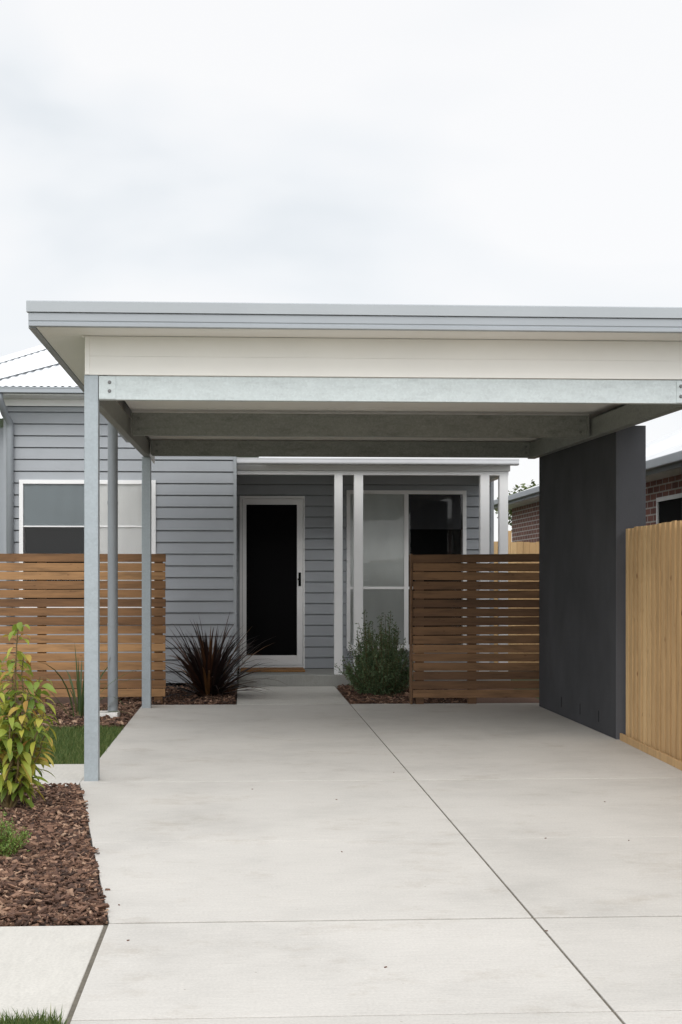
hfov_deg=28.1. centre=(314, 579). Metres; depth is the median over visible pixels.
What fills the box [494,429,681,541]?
brick house
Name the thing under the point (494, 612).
slat fence
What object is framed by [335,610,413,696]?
leafy bush
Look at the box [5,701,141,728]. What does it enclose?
bark mulch
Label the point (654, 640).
paling fence
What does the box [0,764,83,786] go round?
side path
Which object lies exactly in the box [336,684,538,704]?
bark mulch
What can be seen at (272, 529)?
door
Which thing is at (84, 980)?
expansion joint
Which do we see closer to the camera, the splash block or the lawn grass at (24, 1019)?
the lawn grass at (24, 1019)
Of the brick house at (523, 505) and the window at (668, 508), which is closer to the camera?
the window at (668, 508)
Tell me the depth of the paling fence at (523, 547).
21.20 m
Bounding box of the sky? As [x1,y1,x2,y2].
[0,0,681,540]
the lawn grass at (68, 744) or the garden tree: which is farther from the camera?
the garden tree
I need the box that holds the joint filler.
[125,708,677,1023]
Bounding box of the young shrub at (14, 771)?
[0,620,57,810]
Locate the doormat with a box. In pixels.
[240,667,304,671]
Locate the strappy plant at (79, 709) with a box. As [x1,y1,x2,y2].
[18,645,138,718]
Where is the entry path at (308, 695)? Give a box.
[237,686,348,704]
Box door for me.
[242,499,302,664]
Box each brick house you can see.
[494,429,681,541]
[646,443,681,525]
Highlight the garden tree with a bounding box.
[495,479,538,530]
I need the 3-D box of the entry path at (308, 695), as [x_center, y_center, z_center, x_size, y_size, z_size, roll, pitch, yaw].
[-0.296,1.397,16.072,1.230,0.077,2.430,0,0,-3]
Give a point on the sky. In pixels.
(428, 152)
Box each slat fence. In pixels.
[0,554,165,704]
[409,554,538,703]
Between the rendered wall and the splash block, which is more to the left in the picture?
the splash block
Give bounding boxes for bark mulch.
[0,685,236,705]
[0,782,109,926]
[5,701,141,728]
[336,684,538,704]
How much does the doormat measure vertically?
0.028 m
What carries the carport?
on the driveway
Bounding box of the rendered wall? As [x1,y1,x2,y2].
[539,426,645,738]
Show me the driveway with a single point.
(242, 825)
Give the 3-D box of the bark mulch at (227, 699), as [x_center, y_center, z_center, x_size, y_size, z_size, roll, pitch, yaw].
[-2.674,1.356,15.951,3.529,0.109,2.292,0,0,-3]
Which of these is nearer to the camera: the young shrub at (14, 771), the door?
the young shrub at (14, 771)
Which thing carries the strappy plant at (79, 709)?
on the bark mulch at (63, 718)
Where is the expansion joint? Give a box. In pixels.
[66,925,107,1023]
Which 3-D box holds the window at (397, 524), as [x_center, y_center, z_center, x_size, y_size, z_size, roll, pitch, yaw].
[1.256,-0.119,18.719,1.647,2.192,0.204,0,0,-3]
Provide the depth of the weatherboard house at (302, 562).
17.41 m
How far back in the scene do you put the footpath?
4.81 m
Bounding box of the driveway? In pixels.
[70,703,681,1023]
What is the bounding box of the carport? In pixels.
[26,300,681,780]
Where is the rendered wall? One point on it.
(592, 501)
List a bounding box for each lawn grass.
[0,723,123,763]
[0,1007,70,1023]
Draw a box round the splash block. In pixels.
[100,711,119,717]
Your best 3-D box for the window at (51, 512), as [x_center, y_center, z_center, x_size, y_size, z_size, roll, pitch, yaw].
[-2.839,-0.429,17.103,1.695,1.624,0.204,0,0,-3]
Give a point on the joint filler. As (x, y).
(610, 1008)
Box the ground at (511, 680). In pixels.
[0,670,538,924]
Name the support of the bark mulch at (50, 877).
on the ground at (511, 680)
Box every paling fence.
[494,531,538,662]
[620,520,681,770]
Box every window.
[19,480,155,607]
[346,490,466,650]
[656,493,681,524]
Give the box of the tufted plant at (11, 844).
[0,808,31,856]
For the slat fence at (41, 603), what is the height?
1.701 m
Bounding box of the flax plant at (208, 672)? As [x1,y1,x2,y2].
[132,613,282,700]
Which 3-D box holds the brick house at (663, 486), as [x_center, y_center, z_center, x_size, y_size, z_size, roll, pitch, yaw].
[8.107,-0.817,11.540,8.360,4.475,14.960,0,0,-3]
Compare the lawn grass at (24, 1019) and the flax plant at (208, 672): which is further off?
the flax plant at (208, 672)
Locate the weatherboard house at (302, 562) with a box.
[0,345,518,688]
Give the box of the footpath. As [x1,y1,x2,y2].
[0,925,103,1023]
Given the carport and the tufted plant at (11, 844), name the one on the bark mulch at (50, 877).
the tufted plant at (11, 844)
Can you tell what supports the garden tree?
on the ground at (511, 680)

